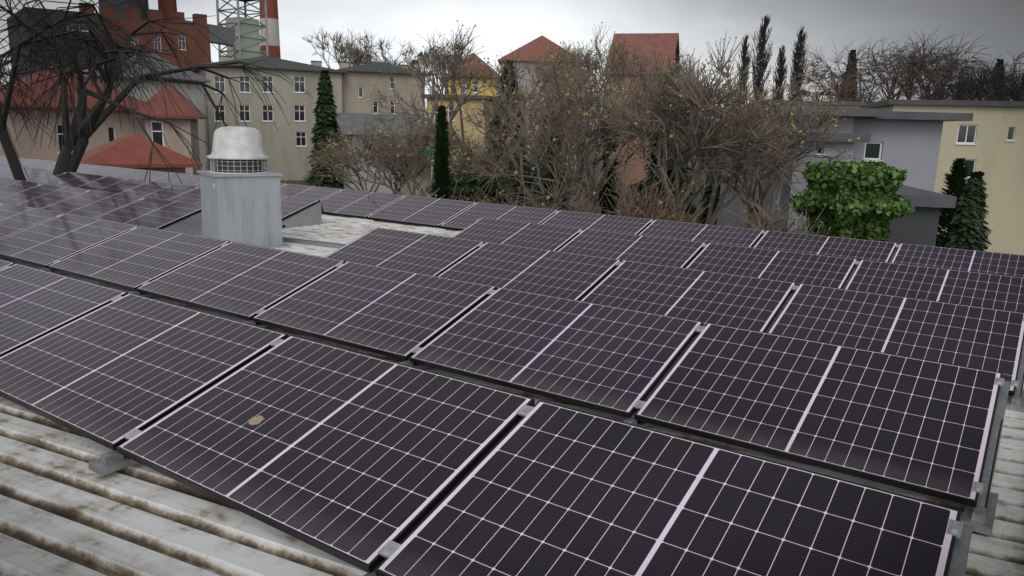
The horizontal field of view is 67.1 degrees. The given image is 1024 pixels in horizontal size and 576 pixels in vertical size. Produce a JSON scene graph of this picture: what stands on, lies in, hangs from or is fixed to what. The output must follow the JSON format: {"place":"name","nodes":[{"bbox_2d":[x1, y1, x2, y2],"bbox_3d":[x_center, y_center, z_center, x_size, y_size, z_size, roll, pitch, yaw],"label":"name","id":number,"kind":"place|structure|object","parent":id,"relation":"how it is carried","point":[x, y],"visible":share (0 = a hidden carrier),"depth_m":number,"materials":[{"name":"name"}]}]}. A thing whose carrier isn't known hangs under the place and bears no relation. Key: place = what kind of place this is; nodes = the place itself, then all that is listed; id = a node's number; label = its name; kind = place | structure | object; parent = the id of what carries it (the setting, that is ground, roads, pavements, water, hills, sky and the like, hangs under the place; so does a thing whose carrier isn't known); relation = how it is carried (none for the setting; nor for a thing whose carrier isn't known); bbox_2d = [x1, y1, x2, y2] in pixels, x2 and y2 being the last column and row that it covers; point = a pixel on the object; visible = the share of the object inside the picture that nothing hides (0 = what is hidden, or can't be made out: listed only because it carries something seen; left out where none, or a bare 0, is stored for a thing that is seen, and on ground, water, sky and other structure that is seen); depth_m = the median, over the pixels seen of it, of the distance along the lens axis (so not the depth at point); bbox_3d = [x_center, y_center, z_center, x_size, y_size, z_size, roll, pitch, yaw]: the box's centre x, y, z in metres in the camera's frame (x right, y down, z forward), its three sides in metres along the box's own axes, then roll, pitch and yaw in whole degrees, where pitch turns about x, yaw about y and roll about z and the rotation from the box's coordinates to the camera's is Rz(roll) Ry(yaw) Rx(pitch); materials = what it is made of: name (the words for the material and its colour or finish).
{"place":"outdoors","nodes":[
{"label":"outdoors","id":0,"kind":"place"},
{"bbox_2d":[80,132,202,173],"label":"roof","id":1,"kind":"structure","parent":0,"point":[132,150],"depth_m":26.93,"materials":[{"name":"tile"}]},
{"bbox_2d":[83,47,210,169],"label":"grey house","id":2,"kind":"structure","parent":0,"point":[194,94],"depth_m":67.94,"materials":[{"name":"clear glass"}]},
{"bbox_2d":[185,20,235,59],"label":"conveyor bridge","id":3,"kind":"structure","parent":0,"point":[226,34],"depth_m":169.07,"materials":[{"name":"grey metal"}]},
{"bbox_2d":[400,148,450,157],"bbox_3d":[-4.989,-7.632,43.753,1.400,0.472,2.768,32,33,68],"label":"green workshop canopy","id":4,"kind":"object","parent":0,"point":[428,154],"visible":0.07,"depth_m":43.16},
{"bbox_2d":[401,160,479,194],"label":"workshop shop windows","id":5,"kind":"structure","parent":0,"point":[427,183],"depth_m":44.65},
{"bbox_2d":[446,52,500,96],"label":"yellow house","id":6,"kind":"structure","parent":0,"point":[488,92],"depth_m":77.50,"materials":[{"name":"paint"}]},
{"bbox_2d":[280,129,711,223],"bbox_3d":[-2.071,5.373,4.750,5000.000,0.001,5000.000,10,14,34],"label":"terrain","id":7,"kind":"structure","parent":0,"point":[697,199],"depth_m":80.31,"materials":[{"name":"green plant"}]},
{"bbox_2d":[0,43,61,164],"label":"bare tree","id":8,"kind":"object","parent":7,"relation":"on","point":[6,81],"visible":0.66,"depth_m":20.68,"materials":[{"name":"brown plant"}]},
{"bbox_2d":[0,64,145,160],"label":"house","id":9,"kind":"structure","parent":7,"relation":"on","point":[100,136],"depth_m":38.66,"materials":[{"name":"paint"}]},
{"bbox_2d":[19,23,155,89],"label":"bare tree","id":10,"kind":"object","parent":7,"relation":"on","point":[89,56],"visible":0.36,"depth_m":50.14,"materials":[{"name":"brown plant"}]},
{"bbox_2d":[9,3,210,78],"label":"works hall","id":11,"kind":"structure","parent":7,"relation":"on","point":[131,22],"depth_m":131.42,"materials":[{"name":"red brick"}]},
{"bbox_2d":[98,0,148,19],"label":"dark works chimney","id":12,"kind":"object","parent":7,"relation":"on","point":[144,4],"visible":0.09,"depth_m":159.03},
{"bbox_2d":[0,0,312,184],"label":"bare tree","id":13,"kind":"object","parent":7,"relation":"on","point":[82,128],"visible":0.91,"depth_m":17.87,"materials":[{"name":"black plant"}]},
{"bbox_2d":[158,0,176,21],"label":"brick chimney","id":14,"kind":"object","parent":7,"relation":"on","point":[166,6],"visible":0.11,"depth_m":173.07,"materials":[{"name":"red brick"}]},
{"bbox_2d":[132,84,206,174],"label":"house","id":15,"kind":"structure","parent":7,"relation":"on","point":[190,112],"depth_m":38.67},
{"bbox_2d":[216,0,268,60],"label":"lattice tower","id":16,"kind":"structure","parent":7,"relation":"on","point":[248,39],"depth_m":188.56,"materials":[{"name":"silver metal"}]},
{"bbox_2d":[259,0,280,58],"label":"chimney","id":17,"kind":"object","parent":7,"relation":"on","point":[273,30],"visible":0.27,"depth_m":208.39,"materials":[{"name":"red paint"}]},
{"bbox_2d":[192,55,348,179],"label":"apartment building","id":18,"kind":"structure","parent":7,"relation":"on","point":[287,148],"depth_m":79.75,"materials":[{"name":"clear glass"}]},
{"bbox_2d":[302,69,343,188],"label":"spruce","id":19,"kind":"object","parent":7,"relation":"on","point":[326,123],"visible":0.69,"depth_m":45.27,"materials":[{"name":"green plant"}]},
{"bbox_2d":[303,26,394,67],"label":"bare tree","id":20,"kind":"object","parent":7,"relation":"on","point":[358,52],"visible":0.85,"depth_m":121.30,"materials":[{"name":"brown plant"}]},
{"bbox_2d":[302,120,432,193],"bbox_3d":[-6.428,-4.042,33.380,6.520,6.412,5.175,10,14,34],"label":"bare shrub","id":21,"kind":"object","parent":7,"relation":"on","point":[328,156],"visible":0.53,"depth_m":32.59,"materials":[{"name":"brown plant"}]},
{"bbox_2d":[336,61,430,114],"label":"apartment building","id":22,"kind":"structure","parent":7,"relation":"on","point":[357,80],"depth_m":84.15,"materials":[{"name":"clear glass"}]},
{"bbox_2d":[335,113,433,196],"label":"building","id":23,"kind":"structure","parent":7,"relation":"on","point":[352,120],"depth_m":44.26,"materials":[{"name":"grey paint"}]},
{"bbox_2d":[358,32,418,67],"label":"bare tree","id":24,"kind":"object","parent":7,"relation":"on","point":[381,43],"visible":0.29,"depth_m":126.83,"materials":[{"name":"brown plant"}]},
{"bbox_2d":[368,168,462,199],"bbox_3d":[-2.039,0.116,16.774,3.142,5.343,5.370,4,12,13],"label":"bare shrub","id":25,"kind":"object","parent":7,"relation":"on","point":[407,192],"visible":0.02,"depth_m":16.65,"materials":[{"name":"brown plant"}]},
{"bbox_2d":[316,94,526,204],"bbox_3d":[-3.528,-3.869,30.416,8.111,7.454,5.897,-2,12,-14],"label":"bare shrub","id":26,"kind":"object","parent":7,"relation":"on","point":[418,145],"visible":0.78,"depth_m":29.01,"materials":[{"name":"brown plant"}]},
{"bbox_2d":[429,105,452,198],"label":"cypress tree","id":27,"kind":"object","parent":7,"relation":"on","point":[442,182],"depth_m":19.55,"materials":[{"name":"green plant"}]},
{"bbox_2d":[408,39,480,94],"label":"bare tree","id":28,"kind":"object","parent":7,"relation":"on","point":[440,48],"visible":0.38,"depth_m":114.17,"materials":[{"name":"brown plant"}]},
{"bbox_2d":[420,94,496,199],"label":"ochre house","id":29,"kind":"structure","parent":7,"relation":"on","point":[472,105],"depth_m":60.40,"materials":[{"name":"yellow paint"}]},
{"bbox_2d":[425,173,502,202],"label":"green bush","id":30,"kind":"object","parent":7,"relation":"on","point":[463,186],"visible":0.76,"depth_m":27.16,"materials":[{"name":"green plant"}]},
{"bbox_2d":[361,20,580,202],"bbox_3d":[-2.192,-6.713,36.293,10.992,10.656,6.296,4,12,10],"label":"bare tree","id":31,"kind":"object","parent":7,"relation":"on","point":[454,76],"visible":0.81,"depth_m":35.48,"materials":[{"name":"brown plant"}]},
{"bbox_2d":[430,183,524,206],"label":"bare shrub","id":32,"kind":"object","parent":7,"relation":"on","point":[468,198],"visible":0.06,"depth_m":22.79,"materials":[{"name":"brown plant"}]},
{"bbox_2d":[477,59,540,206],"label":"spruce","id":33,"kind":"object","parent":7,"relation":"on","point":[526,169],"visible":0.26,"depth_m":38.68,"materials":[{"name":"green plant"}]},
{"bbox_2d":[471,160,605,212],"bbox_3d":[0.056,-0.832,21.305,4.943,5.440,4.196,-6,14,-32],"label":"bare shrub","id":34,"kind":"object","parent":7,"relation":"on","point":[555,197],"visible":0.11,"depth_m":20.93,"materials":[{"name":"brown plant"}]},
{"bbox_2d":[497,35,584,169],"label":"house","id":35,"kind":"structure","parent":7,"relation":"on","point":[537,45],"depth_m":106.70,"materials":[{"name":"tile"}]},
{"bbox_2d":[451,55,639,209],"bbox_3d":[1.313,-4.178,29.233,7.491,8.805,6.779,5,12,14],"label":"bare tree","id":36,"kind":"object","parent":7,"relation":"on","point":[501,114],"visible":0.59,"depth_m":28.26,"materials":[{"name":"brown plant"}]},
{"bbox_2d":[530,120,574,210],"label":"spruce","id":37,"kind":"object","parent":7,"relation":"on","point":[551,176],"visible":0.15,"depth_m":53.66,"materials":[{"name":"green plant"}]},
{"bbox_2d":[525,41,620,168],"bbox_3d":[3.892,-9.516,48.402,6.833,11.486,13.847,1,12,0],"label":"bare tree","id":38,"kind":"object","parent":7,"relation":"on","point":[531,165],"visible":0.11,"depth_m":47.42,"materials":[{"name":"brown plant"}]},
{"bbox_2d":[463,56,686,213],"bbox_3d":[2.198,-3.189,25.357,7.889,8.508,6.012,0,12,-8],"label":"bare tree","id":39,"kind":"object","parent":7,"relation":"on","point":[550,115],"visible":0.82,"depth_m":24.29,"materials":[{"name":"brown plant"}]},
{"bbox_2d":[562,43,605,165],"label":"bare tree","id":40,"kind":"object","parent":7,"relation":"on","point":[590,65],"visible":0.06,"depth_m":117.95,"materials":[{"name":"brown plant"}]},
{"bbox_2d":[506,22,702,212],"bbox_3d":[5.191,-7.931,40.618,9.730,11.664,10.435,10,14,34],"label":"bare tree","id":41,"kind":"object","parent":7,"relation":"on","point":[586,59],"visible":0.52,"depth_m":40.62,"materials":[{"name":"brown plant"}]},
{"bbox_2d":[597,103,622,214],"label":"thuja conifer","id":42,"kind":"object","parent":7,"relation":"on","point":[609,197],"visible":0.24,"depth_m":48.91,"materials":[{"name":"green plant"}]},
{"bbox_2d":[549,150,716,224],"bbox_3d":[2.899,-1.031,21.965,5.445,5.708,4.083,10,14,34],"label":"bare shrub","id":43,"kind":"object","parent":7,"relation":"on","point":[625,184],"visible":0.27,"depth_m":21.24,"materials":[{"name":"brown plant"}]},
{"bbox_2d":[604,33,679,184],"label":"house","id":44,"kind":"structure","parent":7,"relation":"on","point":[665,44],"depth_m":87.96,"materials":[{"name":"tile"}]},
{"bbox_2d":[626,181,687,218],"bbox_3d":[4.640,-1.242,25.812,2.084,4.614,2.276,2,12,2],"label":"bush","id":45,"kind":"object","parent":7,"relation":"on","point":[640,187],"visible":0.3,"depth_m":25.00,"materials":[{"name":"green plant"}]},
{"bbox_2d":[625,69,699,222],"bbox_3d":[8.740,-7.427,43.649,4.184,9.577,4.077,-4,13,-26],"label":"spruce","id":46,"kind":"object","parent":7,"relation":"on","point":[652,175],"visible":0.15,"depth_m":42.98,"materials":[{"name":"green plant"}]},
{"bbox_2d":[604,181,746,224],"bbox_3d":[4.183,-0.298,20.291,5.010,5.038,4.756,-5,13,-27],"label":"bare shrub","id":47,"kind":"object","parent":7,"relation":"on","point":[663,215],"visible":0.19,"depth_m":19.46,"materials":[{"name":"brown plant"}]},
{"bbox_2d":[679,45,696,77],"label":"bare tree","id":48,"kind":"object","parent":7,"relation":"on","point":[685,60],"visible":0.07,"depth_m":102.14,"materials":[{"name":"brown plant"}]},
{"bbox_2d":[593,35,806,224],"bbox_3d":[5.169,-2.524,21.477,5.739,8.978,7.938,10,14,34],"label":"bare tree","id":49,"kind":"object","parent":7,"relation":"on","point":[696,95],"visible":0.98,"depth_m":20.46,"materials":[{"name":"brown plant"}]},
{"bbox_2d":[696,133,720,224],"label":"conifer","id":50,"kind":"object","parent":7,"relation":"on","point":[707,193],"visible":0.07,"depth_m":36.38,"materials":[{"name":"green plant"}]},
{"bbox_2d":[735,34,752,106],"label":"poplar tree","id":51,"kind":"object","parent":7,"relation":"on","point":[744,58],"visible":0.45,"depth_m":110.74,"materials":[{"name":"green plant"}]},
{"bbox_2d":[750,15,772,99],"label":"poplar tree","id":52,"kind":"object","parent":7,"relation":"on","point":[760,46],"visible":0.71,"depth_m":100.80,"materials":[{"name":"green plant"}]},
{"bbox_2d":[685,79,868,228],"bbox_3d":[8.374,-2.758,25.406,5.602,7.965,7.112,10,14,34],"label":"bare tree","id":53,"kind":"object","parent":7,"relation":"on","point":[821,117],"visible":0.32,"depth_m":24.27,"materials":[{"name":"brown plant"}]},
{"bbox_2d":[771,44,788,99],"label":"poplar tree","id":54,"kind":"object","parent":7,"relation":"on","point":[780,74],"visible":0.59,"depth_m":114.20,"materials":[{"name":"green plant"}]},
{"bbox_2d":[717,182,851,237],"bbox_3d":[5.632,0.095,17.977,4.665,5.295,3.730,10,14,34],"label":"bare shrub","id":55,"kind":"object","parent":7,"relation":"on","point":[770,221],"visible":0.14,"depth_m":17.19,"materials":[{"name":"brown plant"}]},
{"bbox_2d":[786,25,808,100],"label":"poplar tree","id":56,"kind":"object","parent":7,"relation":"on","point":[799,47],"visible":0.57,"depth_m":103.98,"materials":[{"name":"green plant"}]},
{"bbox_2d":[704,106,891,226],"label":"building","id":57,"kind":"structure","parent":7,"relation":"on","point":[726,215],"depth_m":28.24,"materials":[{"name":"grey paint"}]},
{"bbox_2d":[750,100,863,107],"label":"flat roof","id":58,"kind":"structure","parent":7,"relation":"on","point":[847,104],"depth_m":56.05,"materials":[{"name":"grey concrete"}]},
{"bbox_2d":[751,132,870,233],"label":"building","id":59,"kind":"structure","parent":7,"relation":"on","point":[786,193],"depth_m":25.36,"materials":[{"name":"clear paint"}]},
{"bbox_2d":[774,65,885,107],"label":"birch tree","id":60,"kind":"object","parent":7,"relation":"on","point":[837,89],"visible":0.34,"depth_m":85.65,"materials":[{"name":"brown plant"}]},
{"bbox_2d":[838,50,858,107],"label":"conifer","id":61,"kind":"object","parent":7,"relation":"on","point":[853,53],"visible":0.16,"depth_m":88.53,"materials":[{"name":"green plant"}]},
{"bbox_2d":[787,159,914,241],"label":"bright green tree","id":62,"kind":"object","parent":7,"relation":"on","point":[863,199],"visible":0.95,"depth_m":16.75,"materials":[{"name":"green plant"}]},
{"bbox_2d":[784,28,972,107],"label":"birch tree","id":63,"kind":"object","parent":7,"relation":"on","point":[912,77],"visible":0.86,"depth_m":68.15,"materials":[{"name":"brown plant"}]},
{"bbox_2d":[852,111,973,191],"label":"building","id":64,"kind":"structure","parent":7,"relation":"on","point":[910,142],"depth_m":29.15,"materials":[{"name":"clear paint"}]},
{"bbox_2d":[885,185,956,245],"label":"dark shed","id":65,"kind":"structure","parent":7,"relation":"on","point":[918,225],"depth_m":19.57,"materials":[{"name":"grey paint"}]},
{"bbox_2d":[868,32,991,100],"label":"birch tree","id":66,"kind":"object","parent":7,"relation":"on","point":[955,61],"visible":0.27,"depth_m":71.08,"materials":[{"name":"brown plant"}]},
{"bbox_2d":[862,99,1023,254],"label":"beige house","id":67,"kind":"structure","parent":7,"relation":"on","point":[988,140],"depth_m":42.42,"materials":[{"name":"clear paint"}]},
{"bbox_2d":[880,45,1023,100],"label":"birch tree","id":68,"kind":"object","parent":7,"relation":"on","point":[971,66],"visible":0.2,"depth_m":67.15,"materials":[{"name":"brown plant"}]},
{"bbox_2d":[935,158,970,247],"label":"thuja conifer","id":69,"kind":"object","parent":7,"relation":"on","point":[956,180],"visible":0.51,"depth_m":34.39,"materials":[{"name":"green plant"}]},
{"bbox_2d":[945,171,991,250],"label":"conifer","id":70,"kind":"object","parent":7,"relation":"on","point":[969,221],"visible":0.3,"depth_m":14.46,"materials":[{"name":"green plant"}]},
{"bbox_2d":[922,52,1023,100],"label":"bare tree","id":71,"kind":"object","parent":7,"relation":"on","point":[983,87],"visible":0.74,"depth_m":57.52,"materials":[{"name":"brown plant"}]},
{"bbox_2d":[983,59,1006,100],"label":"conifer","id":72,"kind":"object","parent":7,"relation":"on","point":[1001,62],"visible":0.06,"depth_m":73.95,"materials":[{"name":"green plant"}]},
{"bbox_2d":[0,213,1023,575],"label":"roof","id":73,"kind":"structure","parent":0,"point":[60,499],"depth_m":3.52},
{"bbox_2d":[199,228,351,256],"bbox_3d":[-2.866,-0.703,11.598,4.600,0.083,4.800,10,14,34],"label":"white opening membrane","id":74,"kind":"object","parent":73,"relation":"on","point":[297,250],"visible":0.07,"depth_m":10.78,"materials":[{"name":"white plastic"}]},
{"bbox_2d":[197,170,289,247],"bbox_3d":[-3.822,-1.100,10.897,1.020,1.062,1.020,18,20,53],"label":"chimney base","id":75,"kind":"object","parent":74,"relation":"on","point":[243,208],"visible":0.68,"depth_m":10.56,"materials":[{"name":"grey metal"}]},
{"bbox_2d":[206,126,269,173],"bbox_3d":[-3.800,-1.924,10.724,0.839,0.633,0.839,10,14,34],"label":"roof ventilator","id":76,"kind":"object","parent":75,"relation":"on","point":[237,149],"visible":1,"depth_m":10.47,"materials":[{"name":"white metal"}]},
{"bbox_2d":[282,237,346,248],"bbox_3d":[-2.463,-0.588,10.961,2.200,0.070,0.110,7,13,26],"label":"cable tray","id":77,"kind":"object","parent":74,"relation":"on","point":[313,243],"visible":0.29,"depth_m":11.12,"materials":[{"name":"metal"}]},
{"bbox_2d":[346,218,460,233],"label":"ballast blocks","id":78,"kind":"object","parent":74,"relation":"on","point":[417,228],"depth_m":13.22,"materials":[{"name":"white concrete"}]},
{"bbox_2d":[41,202,1023,575],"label":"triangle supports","id":79,"kind":"object","parent":73,"relation":"on","point":[979,518],"visible":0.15,"depth_m":3.98,"materials":[{"name":"metal"}]},
{"bbox_2d":[0,156,1023,575],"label":"solar panels","id":80,"kind":"object","parent":79,"relation":"on","point":[878,368],"visible":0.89,"depth_m":4.54,"materials":[{"name":"black glass"}]},
{"bbox_2d":[0,159,1023,557],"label":"panel clamps","id":81,"kind":"object","parent":80,"relation":"attached to","point":[388,549],"visible":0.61,"depth_m":4.24,"materials":[{"name":"metal"}]},
{"bbox_2d":[162,203,1023,525],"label":"row end brackets","id":82,"kind":"object","parent":79,"relation":"on","point":[996,445],"visible":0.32,"depth_m":3.84,"materials":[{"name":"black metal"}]},
{"bbox_2d":[0,0,1023,128],"label":"sky","id":83,"kind":"structure","parent":0,"point":[503,26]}
]}

